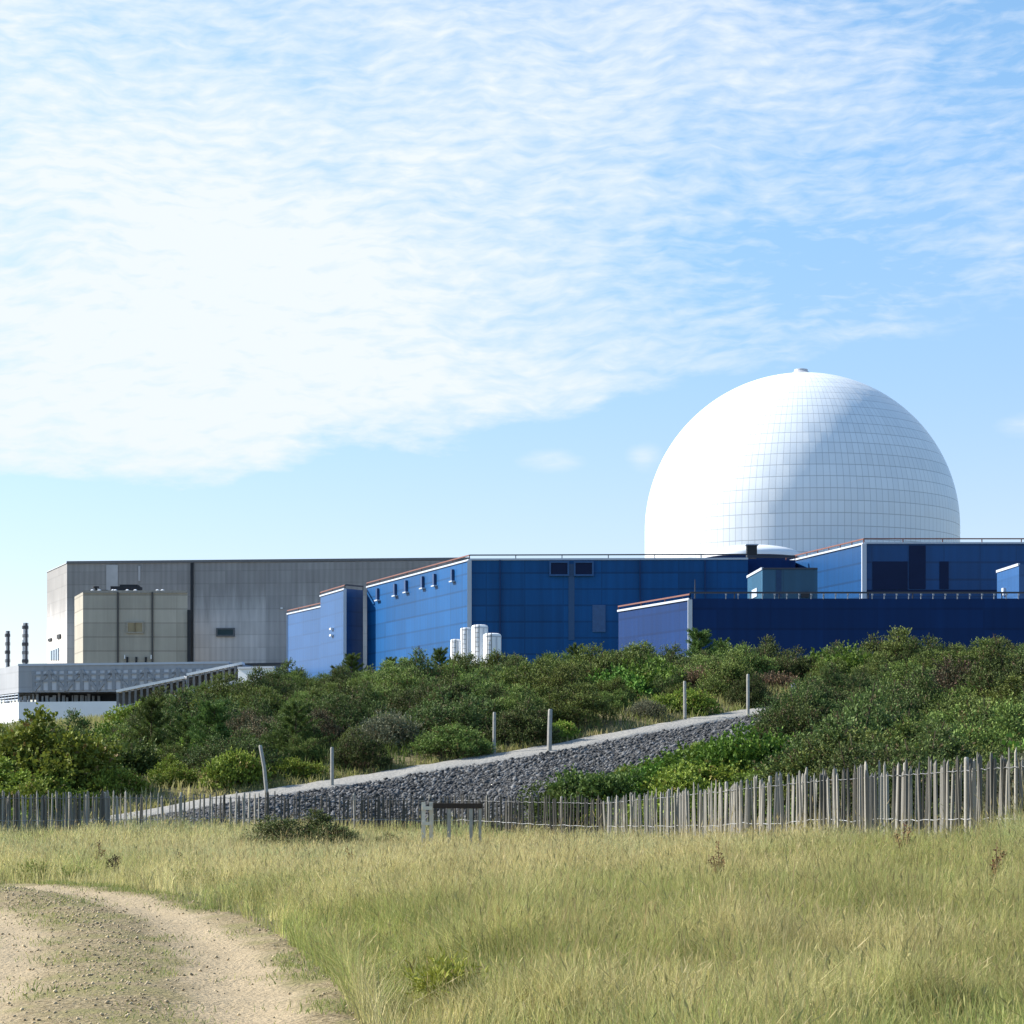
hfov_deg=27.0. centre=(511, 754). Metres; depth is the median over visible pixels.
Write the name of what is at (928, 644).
gorse bush
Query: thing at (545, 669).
gorse bush
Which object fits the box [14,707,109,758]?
gorse bush
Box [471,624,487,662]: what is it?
storage tank
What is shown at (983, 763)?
gorse bush
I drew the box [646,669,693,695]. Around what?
gorse bush
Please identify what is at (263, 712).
gorse bush
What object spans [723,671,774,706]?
gorse bush
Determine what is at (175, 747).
gorse bush
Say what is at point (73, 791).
bramble bush
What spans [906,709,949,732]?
gorse bush
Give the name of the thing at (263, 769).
marker post
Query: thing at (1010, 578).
rooftop hut
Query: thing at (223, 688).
gorse bush
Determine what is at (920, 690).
gorse bush
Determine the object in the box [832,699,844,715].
gorse bush
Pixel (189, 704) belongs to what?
leafy shrub
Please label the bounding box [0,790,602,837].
paling fence
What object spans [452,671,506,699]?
gorse bush
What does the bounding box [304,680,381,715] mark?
gorse bush
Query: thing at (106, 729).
bramble bush
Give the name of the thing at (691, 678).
bracken clump
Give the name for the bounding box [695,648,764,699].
gorse bush
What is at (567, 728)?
bramble bush
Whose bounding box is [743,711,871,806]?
gorse bush
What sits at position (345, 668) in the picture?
gorse bush
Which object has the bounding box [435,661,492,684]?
gorse bush
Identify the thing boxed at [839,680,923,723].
gorse bush
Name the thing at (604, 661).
gorse bush
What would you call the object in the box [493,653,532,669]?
gorse bush
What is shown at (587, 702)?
gorse bush
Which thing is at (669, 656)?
gorse bush
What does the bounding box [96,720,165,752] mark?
gorse bush
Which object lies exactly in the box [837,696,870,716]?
gorse bush
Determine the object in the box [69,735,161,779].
leafy shrub
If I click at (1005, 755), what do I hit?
gorse bush
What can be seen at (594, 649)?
gorse bush
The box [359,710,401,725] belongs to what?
gorse bush
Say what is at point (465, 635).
storage tank
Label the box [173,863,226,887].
leafy weed
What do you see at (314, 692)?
gorse bush
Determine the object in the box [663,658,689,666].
gorse bush
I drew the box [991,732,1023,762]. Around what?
bramble bush
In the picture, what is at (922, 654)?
gorse bush
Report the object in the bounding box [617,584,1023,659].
navy building
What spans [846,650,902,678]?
gorse bush
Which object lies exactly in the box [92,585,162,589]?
roof plant
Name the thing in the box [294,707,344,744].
gorse bush
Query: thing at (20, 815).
bramble bush
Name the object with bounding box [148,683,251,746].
gorse bush
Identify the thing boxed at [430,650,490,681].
gorse bush
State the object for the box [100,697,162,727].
bramble bush
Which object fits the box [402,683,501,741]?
gorse bush
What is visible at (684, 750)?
bramble bush
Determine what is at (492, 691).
gorse bush
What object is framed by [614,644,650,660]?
gorse bush
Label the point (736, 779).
bramble bush
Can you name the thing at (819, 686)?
gorse bush
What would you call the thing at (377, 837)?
gorse bush
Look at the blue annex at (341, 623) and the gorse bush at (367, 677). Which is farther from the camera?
the blue annex at (341, 623)
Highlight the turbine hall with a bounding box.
[47,557,468,669]
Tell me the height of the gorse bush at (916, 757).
1.852 m
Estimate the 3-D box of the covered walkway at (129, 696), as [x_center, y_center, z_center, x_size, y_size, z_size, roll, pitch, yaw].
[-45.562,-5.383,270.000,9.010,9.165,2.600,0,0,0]
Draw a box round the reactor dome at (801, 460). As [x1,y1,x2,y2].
[645,368,959,557]
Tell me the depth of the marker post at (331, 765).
61.19 m
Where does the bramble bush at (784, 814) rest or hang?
on the ground at (408, 761)
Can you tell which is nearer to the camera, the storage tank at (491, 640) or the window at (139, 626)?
the storage tank at (491, 640)
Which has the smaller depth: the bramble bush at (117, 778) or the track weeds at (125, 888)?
the track weeds at (125, 888)
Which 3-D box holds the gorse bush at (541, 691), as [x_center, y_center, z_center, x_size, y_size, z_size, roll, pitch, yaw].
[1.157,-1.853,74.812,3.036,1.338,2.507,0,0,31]
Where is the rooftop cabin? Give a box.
[747,567,817,598]
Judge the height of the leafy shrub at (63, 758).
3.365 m
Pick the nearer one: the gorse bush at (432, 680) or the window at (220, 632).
the gorse bush at (432, 680)
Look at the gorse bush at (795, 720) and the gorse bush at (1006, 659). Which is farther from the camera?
the gorse bush at (1006, 659)
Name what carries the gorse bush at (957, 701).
on the ground at (408, 761)
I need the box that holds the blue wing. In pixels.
[286,603,319,678]
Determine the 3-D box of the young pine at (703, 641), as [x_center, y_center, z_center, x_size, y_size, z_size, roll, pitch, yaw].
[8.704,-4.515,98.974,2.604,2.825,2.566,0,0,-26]
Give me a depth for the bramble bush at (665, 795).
51.53 m
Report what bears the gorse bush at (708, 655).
on the ground at (408, 761)
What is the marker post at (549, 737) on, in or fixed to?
on the path
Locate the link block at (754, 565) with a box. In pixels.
[748,555,795,574]
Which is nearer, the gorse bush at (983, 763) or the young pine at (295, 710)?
the gorse bush at (983, 763)
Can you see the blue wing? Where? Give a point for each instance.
(303, 637)
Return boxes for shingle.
[115,713,766,829]
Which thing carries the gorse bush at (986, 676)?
on the ground at (408, 761)
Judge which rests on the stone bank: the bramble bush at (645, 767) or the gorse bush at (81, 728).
the bramble bush at (645, 767)
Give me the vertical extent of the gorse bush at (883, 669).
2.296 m
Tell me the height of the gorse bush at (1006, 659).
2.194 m
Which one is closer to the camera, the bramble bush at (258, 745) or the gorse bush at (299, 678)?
the bramble bush at (258, 745)
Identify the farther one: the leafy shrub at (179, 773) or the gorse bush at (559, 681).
the gorse bush at (559, 681)
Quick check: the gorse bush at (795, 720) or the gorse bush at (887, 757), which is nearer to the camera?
the gorse bush at (887, 757)
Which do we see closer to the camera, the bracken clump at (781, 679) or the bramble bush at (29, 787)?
the bramble bush at (29, 787)
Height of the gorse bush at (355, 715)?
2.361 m
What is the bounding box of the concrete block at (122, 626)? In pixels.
[74,590,190,662]
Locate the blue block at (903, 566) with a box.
[791,538,1023,598]
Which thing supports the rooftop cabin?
on the navy building at (808, 624)
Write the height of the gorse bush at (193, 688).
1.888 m
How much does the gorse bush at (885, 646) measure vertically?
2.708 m
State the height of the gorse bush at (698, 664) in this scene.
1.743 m
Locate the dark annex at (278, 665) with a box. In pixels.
[245,662,285,669]
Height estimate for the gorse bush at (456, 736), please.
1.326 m
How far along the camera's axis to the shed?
261.42 m
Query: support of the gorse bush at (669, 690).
on the ground at (408, 761)
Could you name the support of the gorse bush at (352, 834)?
on the ground at (408, 761)
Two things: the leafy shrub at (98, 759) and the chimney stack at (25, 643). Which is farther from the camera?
the chimney stack at (25, 643)
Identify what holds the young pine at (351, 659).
on the ground at (408, 761)
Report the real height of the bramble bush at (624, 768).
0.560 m
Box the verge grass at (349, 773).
[91,702,762,818]
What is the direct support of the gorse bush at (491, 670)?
on the ground at (408, 761)
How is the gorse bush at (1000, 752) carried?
on the ground at (408, 761)
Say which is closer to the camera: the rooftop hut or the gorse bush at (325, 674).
the gorse bush at (325, 674)
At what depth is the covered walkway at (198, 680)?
268.86 m
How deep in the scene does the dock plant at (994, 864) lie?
19.49 m
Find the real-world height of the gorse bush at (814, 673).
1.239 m
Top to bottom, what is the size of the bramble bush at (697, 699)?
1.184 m
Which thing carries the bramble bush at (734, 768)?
on the stone bank
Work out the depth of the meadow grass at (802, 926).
15.94 m
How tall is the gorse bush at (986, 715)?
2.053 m
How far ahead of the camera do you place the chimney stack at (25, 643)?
479.36 m
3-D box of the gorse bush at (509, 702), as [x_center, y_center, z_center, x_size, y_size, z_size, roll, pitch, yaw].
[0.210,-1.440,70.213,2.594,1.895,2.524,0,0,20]
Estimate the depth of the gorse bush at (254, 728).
71.25 m
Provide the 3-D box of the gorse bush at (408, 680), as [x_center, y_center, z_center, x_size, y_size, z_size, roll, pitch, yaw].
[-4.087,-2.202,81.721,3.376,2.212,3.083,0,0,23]
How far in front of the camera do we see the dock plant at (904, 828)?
23.98 m
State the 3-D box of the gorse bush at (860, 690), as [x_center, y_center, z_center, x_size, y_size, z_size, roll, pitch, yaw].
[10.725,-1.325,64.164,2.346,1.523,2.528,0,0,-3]
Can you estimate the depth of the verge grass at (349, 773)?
64.38 m
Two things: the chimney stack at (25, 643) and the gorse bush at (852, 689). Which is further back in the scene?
the chimney stack at (25, 643)
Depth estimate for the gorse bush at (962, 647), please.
89.67 m
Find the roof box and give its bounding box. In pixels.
[745,544,758,558]
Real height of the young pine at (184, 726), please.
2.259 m
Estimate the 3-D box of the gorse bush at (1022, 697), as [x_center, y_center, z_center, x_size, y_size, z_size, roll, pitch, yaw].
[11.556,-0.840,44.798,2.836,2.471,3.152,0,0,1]
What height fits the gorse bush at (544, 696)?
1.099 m
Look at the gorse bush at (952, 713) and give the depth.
47.95 m
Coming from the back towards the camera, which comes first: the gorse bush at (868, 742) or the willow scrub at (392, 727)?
the willow scrub at (392, 727)
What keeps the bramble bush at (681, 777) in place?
on the stone bank
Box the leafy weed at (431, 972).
[396,944,497,1013]
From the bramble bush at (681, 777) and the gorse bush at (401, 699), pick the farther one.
the gorse bush at (401, 699)
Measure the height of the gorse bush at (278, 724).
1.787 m
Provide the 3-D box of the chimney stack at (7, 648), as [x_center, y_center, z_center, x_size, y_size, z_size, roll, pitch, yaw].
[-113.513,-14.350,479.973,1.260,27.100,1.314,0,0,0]
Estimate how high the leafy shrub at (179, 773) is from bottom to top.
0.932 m
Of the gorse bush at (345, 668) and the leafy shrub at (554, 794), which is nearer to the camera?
the leafy shrub at (554, 794)
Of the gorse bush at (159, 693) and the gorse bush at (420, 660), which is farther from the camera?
the gorse bush at (159, 693)
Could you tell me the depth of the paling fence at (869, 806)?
32.48 m
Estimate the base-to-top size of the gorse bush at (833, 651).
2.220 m
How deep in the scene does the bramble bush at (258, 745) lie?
69.23 m
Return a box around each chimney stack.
[5,631,9,702]
[22,623,28,701]
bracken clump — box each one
[676,664,728,693]
[756,669,801,691]
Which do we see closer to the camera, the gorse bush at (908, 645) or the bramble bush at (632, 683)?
the bramble bush at (632, 683)
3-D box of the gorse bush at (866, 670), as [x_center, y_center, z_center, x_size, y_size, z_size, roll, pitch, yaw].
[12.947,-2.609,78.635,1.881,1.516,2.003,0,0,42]
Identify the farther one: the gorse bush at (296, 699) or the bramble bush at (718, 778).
the gorse bush at (296, 699)
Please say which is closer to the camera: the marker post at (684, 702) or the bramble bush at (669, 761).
the bramble bush at (669, 761)
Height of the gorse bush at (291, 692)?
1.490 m
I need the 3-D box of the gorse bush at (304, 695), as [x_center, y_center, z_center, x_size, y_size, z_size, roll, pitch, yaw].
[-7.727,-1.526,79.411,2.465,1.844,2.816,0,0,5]
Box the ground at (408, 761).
[0,691,997,1023]
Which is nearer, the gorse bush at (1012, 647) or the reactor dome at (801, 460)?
the gorse bush at (1012, 647)
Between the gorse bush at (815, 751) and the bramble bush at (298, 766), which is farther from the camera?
the bramble bush at (298, 766)
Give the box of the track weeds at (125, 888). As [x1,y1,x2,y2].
[0,878,396,1023]
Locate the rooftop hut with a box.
[996,563,1023,598]
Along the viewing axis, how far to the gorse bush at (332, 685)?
86.44 m
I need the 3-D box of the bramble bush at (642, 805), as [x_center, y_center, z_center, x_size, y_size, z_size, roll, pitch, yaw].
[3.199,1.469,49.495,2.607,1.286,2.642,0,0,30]
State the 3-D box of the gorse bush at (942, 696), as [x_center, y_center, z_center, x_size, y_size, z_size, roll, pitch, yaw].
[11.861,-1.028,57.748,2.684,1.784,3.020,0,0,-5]
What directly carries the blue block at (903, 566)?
on the navy building at (808, 624)
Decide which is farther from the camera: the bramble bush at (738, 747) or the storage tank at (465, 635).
the storage tank at (465, 635)
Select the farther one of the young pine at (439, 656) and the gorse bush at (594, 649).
the young pine at (439, 656)
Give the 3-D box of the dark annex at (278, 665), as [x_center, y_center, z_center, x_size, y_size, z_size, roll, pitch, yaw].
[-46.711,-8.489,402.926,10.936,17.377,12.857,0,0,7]
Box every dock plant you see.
[93,840,105,862]
[105,854,122,877]
[706,841,724,878]
[893,822,912,855]
[989,843,1006,881]
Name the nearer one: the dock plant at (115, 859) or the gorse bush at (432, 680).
the dock plant at (115, 859)
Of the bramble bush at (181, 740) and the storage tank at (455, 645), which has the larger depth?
the storage tank at (455, 645)
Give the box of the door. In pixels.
[752,588,756,598]
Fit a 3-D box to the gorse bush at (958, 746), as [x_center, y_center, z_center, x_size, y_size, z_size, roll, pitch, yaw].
[7.172,0.425,38.031,4.468,2.084,3.837,0,0,-35]
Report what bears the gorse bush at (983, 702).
on the ground at (408, 761)
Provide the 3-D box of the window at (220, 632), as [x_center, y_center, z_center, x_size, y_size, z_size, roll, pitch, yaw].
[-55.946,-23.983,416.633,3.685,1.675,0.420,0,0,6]
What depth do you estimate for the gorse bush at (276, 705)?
80.06 m
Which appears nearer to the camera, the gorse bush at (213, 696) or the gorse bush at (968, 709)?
the gorse bush at (968, 709)
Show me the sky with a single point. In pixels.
(280, 279)
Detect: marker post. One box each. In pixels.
[259,745,267,795]
[330,747,333,784]
[492,712,495,752]
[547,709,551,750]
[683,681,686,718]
[746,674,749,714]
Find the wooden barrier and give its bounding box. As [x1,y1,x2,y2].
[421,802,481,845]
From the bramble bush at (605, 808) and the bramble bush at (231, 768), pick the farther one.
the bramble bush at (231, 768)
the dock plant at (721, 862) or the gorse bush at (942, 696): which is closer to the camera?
the dock plant at (721, 862)
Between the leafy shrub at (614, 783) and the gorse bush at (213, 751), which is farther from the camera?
the gorse bush at (213, 751)
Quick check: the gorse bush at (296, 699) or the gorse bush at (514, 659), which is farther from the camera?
the gorse bush at (514, 659)
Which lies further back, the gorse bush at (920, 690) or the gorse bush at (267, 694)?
the gorse bush at (267, 694)
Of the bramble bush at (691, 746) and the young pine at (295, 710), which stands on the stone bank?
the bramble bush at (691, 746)
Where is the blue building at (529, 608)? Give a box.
[366,554,747,671]
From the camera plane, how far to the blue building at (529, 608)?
249.77 m
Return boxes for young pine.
[127,694,177,756]
[153,712,210,758]
[174,698,248,765]
[259,700,335,753]
[339,652,366,676]
[385,656,397,664]
[430,646,450,667]
[565,642,583,658]
[684,627,720,659]
[706,637,729,659]
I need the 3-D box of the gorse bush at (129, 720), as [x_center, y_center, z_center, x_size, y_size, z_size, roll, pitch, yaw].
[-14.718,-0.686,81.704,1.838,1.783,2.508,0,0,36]
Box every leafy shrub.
[0,702,130,791]
[0,755,75,808]
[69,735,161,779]
[72,756,135,788]
[144,753,188,784]
[150,760,200,787]
[178,699,208,737]
[513,780,615,829]
[542,763,649,829]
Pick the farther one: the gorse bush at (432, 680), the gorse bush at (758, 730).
the gorse bush at (432, 680)
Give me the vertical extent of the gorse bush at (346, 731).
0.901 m
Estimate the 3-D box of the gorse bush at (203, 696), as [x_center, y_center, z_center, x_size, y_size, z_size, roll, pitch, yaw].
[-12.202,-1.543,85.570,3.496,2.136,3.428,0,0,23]
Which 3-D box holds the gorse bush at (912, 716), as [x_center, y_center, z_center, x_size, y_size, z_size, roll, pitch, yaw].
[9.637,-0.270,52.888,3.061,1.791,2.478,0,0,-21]
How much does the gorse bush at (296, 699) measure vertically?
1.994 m
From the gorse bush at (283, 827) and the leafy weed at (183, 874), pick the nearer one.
the leafy weed at (183, 874)
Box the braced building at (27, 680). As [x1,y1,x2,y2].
[0,661,282,699]
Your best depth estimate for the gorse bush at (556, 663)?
80.77 m
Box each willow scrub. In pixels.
[345,707,424,751]
[623,697,668,719]
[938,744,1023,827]
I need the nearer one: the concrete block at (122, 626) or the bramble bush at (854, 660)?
the bramble bush at (854, 660)
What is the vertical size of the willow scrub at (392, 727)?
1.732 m
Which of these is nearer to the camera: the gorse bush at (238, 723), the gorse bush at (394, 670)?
the gorse bush at (238, 723)
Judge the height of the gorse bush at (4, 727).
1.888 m
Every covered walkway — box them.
[116,676,186,709]
[186,662,244,691]
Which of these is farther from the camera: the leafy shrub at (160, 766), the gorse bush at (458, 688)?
the gorse bush at (458, 688)
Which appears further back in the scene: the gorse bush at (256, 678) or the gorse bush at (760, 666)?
the gorse bush at (256, 678)
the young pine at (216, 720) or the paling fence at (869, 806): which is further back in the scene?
the young pine at (216, 720)
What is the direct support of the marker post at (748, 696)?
on the path
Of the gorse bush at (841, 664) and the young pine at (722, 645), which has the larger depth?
the young pine at (722, 645)
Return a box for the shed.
[237,666,275,683]
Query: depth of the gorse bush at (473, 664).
100.73 m
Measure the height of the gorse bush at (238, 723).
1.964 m
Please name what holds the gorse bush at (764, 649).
on the ground at (408, 761)
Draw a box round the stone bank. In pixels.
[253,716,760,824]
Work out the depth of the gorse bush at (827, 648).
94.26 m
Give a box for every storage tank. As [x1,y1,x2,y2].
[450,639,460,660]
[460,627,470,662]
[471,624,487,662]
[483,632,500,661]
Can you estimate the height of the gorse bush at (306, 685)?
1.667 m
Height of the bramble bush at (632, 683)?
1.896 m
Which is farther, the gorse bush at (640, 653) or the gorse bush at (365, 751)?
the gorse bush at (640, 653)
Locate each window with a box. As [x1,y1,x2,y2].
[126,622,143,632]
[216,628,234,636]
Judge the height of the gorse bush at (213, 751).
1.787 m
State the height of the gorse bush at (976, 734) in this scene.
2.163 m
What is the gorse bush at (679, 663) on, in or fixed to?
on the ground at (408, 761)
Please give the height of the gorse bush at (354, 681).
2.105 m
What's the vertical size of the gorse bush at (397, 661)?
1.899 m
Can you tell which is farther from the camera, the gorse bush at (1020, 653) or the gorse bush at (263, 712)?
the gorse bush at (1020, 653)
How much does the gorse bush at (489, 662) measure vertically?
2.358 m
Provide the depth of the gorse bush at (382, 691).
78.28 m
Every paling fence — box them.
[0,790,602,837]
[603,747,1023,839]
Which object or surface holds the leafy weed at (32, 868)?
on the ground at (408, 761)
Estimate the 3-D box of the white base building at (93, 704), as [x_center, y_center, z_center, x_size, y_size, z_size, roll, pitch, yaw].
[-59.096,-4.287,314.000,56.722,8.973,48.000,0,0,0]
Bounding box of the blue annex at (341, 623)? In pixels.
[319,584,363,677]
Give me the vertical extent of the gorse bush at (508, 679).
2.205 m
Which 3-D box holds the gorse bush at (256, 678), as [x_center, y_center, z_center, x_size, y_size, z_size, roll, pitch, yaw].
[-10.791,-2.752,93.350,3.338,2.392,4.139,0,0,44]
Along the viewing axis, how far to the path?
64.22 m
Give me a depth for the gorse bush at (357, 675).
91.31 m
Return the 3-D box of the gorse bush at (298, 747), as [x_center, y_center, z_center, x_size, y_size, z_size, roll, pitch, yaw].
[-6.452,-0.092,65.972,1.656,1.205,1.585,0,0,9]
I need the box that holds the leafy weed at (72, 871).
[53,860,110,882]
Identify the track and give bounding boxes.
[0,884,372,1023]
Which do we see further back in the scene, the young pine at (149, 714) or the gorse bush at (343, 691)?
the gorse bush at (343, 691)
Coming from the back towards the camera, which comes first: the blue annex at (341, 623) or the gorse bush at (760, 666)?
the blue annex at (341, 623)
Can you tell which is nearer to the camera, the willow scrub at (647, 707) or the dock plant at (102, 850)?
the dock plant at (102, 850)
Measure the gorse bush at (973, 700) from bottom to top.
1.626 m
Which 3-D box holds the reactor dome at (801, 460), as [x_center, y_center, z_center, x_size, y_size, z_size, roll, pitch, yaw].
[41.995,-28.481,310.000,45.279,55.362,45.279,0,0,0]
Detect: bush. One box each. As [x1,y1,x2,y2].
[0,724,15,733]
[1,775,72,815]
[11,808,27,827]
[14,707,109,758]
[52,787,115,810]
[82,768,154,798]
[87,715,123,736]
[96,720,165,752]
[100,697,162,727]
[106,714,141,736]
[112,691,183,730]
[128,685,197,706]
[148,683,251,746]
[148,742,198,768]
[157,737,199,754]
[176,726,291,777]
[184,680,208,701]
[186,690,222,708]
[189,671,259,701]
[195,746,272,790]
[205,735,274,756]
[208,691,229,704]
[222,706,268,740]
[224,665,304,700]
[224,683,290,715]
[231,687,285,706]
[231,714,277,744]
[234,693,276,726]
[236,807,360,848]
[256,712,331,754]
[262,657,307,682]
[268,755,329,780]
[273,690,316,721]
[273,695,324,722]
[275,669,318,688]
[276,674,316,690]
[277,683,335,702]
[281,734,327,763]
[291,687,326,702]
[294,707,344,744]
[302,681,340,696]
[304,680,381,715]
[306,681,401,731]
[307,671,337,688]
[312,663,365,688]
[323,724,393,768]
[331,675,395,698]
[331,826,370,846]
[335,697,365,724]
[338,723,379,743]
[339,667,362,677]
[339,674,381,692]
[341,670,375,686]
[358,682,399,707]
[359,659,394,678]
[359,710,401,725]
[370,665,435,687]
[372,671,431,700]
[373,832,420,847]
[379,677,430,714]
[382,657,409,670]
[383,645,444,682]
[397,675,448,707]
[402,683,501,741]
[403,669,478,721]
[407,721,495,759]
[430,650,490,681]
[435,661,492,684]
[442,695,484,727]
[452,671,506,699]
[458,663,506,685]
[459,653,486,667]
[476,682,526,711]
[479,647,516,673]
[479,658,540,687]
[479,697,562,745]
[481,683,554,726]
[482,679,522,693]
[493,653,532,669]
[501,653,546,674]
[510,653,585,694]
[523,683,575,698]
[529,663,595,694]
[531,650,571,671]
[534,694,556,710]
[539,680,622,726]
[544,719,582,741]
[552,659,581,674]
[565,649,617,682]
[572,641,632,670]
[579,662,653,701]
[580,792,637,828]
[591,674,638,703]
[595,687,635,713]
[608,640,660,657]
[609,766,632,776]
[611,641,669,675]
[611,652,693,699]
[612,791,707,833]
[613,780,660,804]
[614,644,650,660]
[619,745,740,781]
[625,759,668,798]
[638,759,727,800]
[638,763,750,795]
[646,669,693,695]
[646,687,722,715]
[650,644,696,666]
[653,789,689,807]
[657,682,706,698]
[657,733,758,768]
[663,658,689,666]
[668,653,710,670]
[668,654,707,671]
[677,656,718,676]
[681,782,753,822]
[686,648,725,663]
[688,739,706,754]
[690,718,801,770]
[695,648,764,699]
[695,770,785,818]
[701,759,759,783]
[704,642,784,682]
[707,763,769,791]
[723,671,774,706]
[734,634,788,660]
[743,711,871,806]
[744,725,902,810]
[747,711,790,744]
[749,672,843,732]
[754,687,830,743]
[758,798,803,830]
[763,644,816,682]
[776,683,919,763]
[784,721,987,814]
[785,733,878,826]
[796,677,852,707]
[799,660,878,695]
[800,639,890,676]
[802,669,834,687]
[803,645,830,660]
[804,657,851,680]
[806,639,874,663]
[817,744,939,832]
[831,731,976,830]
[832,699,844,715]
[836,686,891,713]
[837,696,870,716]
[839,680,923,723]
[843,683,865,694]
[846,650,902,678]
[847,666,877,685]
[854,733,908,765]
[857,625,932,661]
[858,663,954,714]
[863,656,939,697]
[866,663,900,687]
[875,715,956,753]
[889,636,950,665]
[890,658,941,679]
[894,652,996,704]
[897,708,921,727]
[901,703,1001,758]
[902,648,956,670]
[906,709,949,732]
[911,734,999,761]
[913,693,988,724]
[918,684,976,719]
[919,633,954,652]
[927,704,974,726]
[933,637,1006,678]
[945,698,1023,753]
[946,689,1023,731]
[947,681,989,695]
[948,696,998,727]
[949,753,989,774]
[952,643,973,652]
[954,633,1023,696]
[954,693,990,713]
[955,636,1020,656]
[962,746,1023,822]
[964,673,1023,704]
[972,736,1021,764]
[974,647,1023,673]
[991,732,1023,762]
[999,742,1023,774]
[1001,639,1016,651]
[1007,643,1023,659]
[1016,684,1023,731]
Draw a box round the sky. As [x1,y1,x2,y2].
[0,0,1023,703]
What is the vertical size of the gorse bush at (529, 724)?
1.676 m
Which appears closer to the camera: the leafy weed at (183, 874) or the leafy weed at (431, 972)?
the leafy weed at (431, 972)
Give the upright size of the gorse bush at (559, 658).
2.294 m
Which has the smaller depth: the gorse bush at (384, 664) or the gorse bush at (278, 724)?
the gorse bush at (278, 724)
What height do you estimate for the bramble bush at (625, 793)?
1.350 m
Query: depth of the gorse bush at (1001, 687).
57.01 m
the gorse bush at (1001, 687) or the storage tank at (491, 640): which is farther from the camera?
the storage tank at (491, 640)
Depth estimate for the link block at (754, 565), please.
252.00 m
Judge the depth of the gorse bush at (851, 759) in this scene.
37.17 m
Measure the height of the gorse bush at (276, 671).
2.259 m
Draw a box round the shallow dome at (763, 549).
[704,545,799,559]
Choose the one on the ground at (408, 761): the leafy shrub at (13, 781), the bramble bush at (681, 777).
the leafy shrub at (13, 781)
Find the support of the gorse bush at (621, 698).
on the ground at (408, 761)
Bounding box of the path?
[91,705,771,822]
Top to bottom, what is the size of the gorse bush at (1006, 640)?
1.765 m
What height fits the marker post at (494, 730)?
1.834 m
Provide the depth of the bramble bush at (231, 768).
61.75 m
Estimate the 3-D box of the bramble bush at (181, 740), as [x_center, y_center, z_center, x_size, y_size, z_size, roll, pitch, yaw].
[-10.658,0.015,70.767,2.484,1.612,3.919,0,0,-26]
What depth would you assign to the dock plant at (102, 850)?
30.50 m
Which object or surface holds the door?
in the rooftop cabin
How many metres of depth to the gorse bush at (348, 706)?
74.81 m
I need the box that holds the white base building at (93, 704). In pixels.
[0,693,120,725]
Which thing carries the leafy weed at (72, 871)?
on the ground at (408, 761)
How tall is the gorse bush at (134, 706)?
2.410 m
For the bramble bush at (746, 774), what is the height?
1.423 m
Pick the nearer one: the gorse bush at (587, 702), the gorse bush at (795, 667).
the gorse bush at (587, 702)
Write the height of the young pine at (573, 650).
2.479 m
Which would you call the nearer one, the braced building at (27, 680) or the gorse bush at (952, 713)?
the gorse bush at (952, 713)
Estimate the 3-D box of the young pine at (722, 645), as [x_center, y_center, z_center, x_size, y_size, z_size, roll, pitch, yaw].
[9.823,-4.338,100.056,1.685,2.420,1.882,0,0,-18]
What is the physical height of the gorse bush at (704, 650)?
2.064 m
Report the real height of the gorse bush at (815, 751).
2.138 m
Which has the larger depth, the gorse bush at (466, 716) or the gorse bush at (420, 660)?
the gorse bush at (420, 660)
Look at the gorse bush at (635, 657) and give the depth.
84.53 m
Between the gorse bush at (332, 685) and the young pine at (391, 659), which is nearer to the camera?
the gorse bush at (332, 685)
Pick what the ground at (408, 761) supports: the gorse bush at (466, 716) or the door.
the gorse bush at (466, 716)
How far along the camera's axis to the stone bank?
62.97 m
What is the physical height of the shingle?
4.226 m
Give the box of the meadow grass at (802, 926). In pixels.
[0,756,1023,1023]
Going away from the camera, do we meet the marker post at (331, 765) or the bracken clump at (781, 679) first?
the marker post at (331, 765)
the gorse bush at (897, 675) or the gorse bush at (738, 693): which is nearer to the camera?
the gorse bush at (897, 675)
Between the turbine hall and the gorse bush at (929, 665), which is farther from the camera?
the turbine hall
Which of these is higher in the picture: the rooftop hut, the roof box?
the roof box
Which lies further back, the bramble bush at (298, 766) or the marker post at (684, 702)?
the marker post at (684, 702)
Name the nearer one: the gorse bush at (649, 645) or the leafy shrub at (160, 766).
the leafy shrub at (160, 766)
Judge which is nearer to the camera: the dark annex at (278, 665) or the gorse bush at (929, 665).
the gorse bush at (929, 665)
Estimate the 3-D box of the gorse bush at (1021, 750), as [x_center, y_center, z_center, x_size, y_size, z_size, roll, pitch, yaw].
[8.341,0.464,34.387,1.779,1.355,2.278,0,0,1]
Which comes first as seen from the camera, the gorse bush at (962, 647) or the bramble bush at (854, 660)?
the bramble bush at (854, 660)
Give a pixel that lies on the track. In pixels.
(245, 999)
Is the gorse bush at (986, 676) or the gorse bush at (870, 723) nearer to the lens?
the gorse bush at (870, 723)
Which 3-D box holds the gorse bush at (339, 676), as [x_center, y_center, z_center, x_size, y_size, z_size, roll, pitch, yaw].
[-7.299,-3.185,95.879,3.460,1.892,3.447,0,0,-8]
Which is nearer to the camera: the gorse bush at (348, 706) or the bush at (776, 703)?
the bush at (776, 703)
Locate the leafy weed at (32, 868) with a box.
[11,858,63,881]

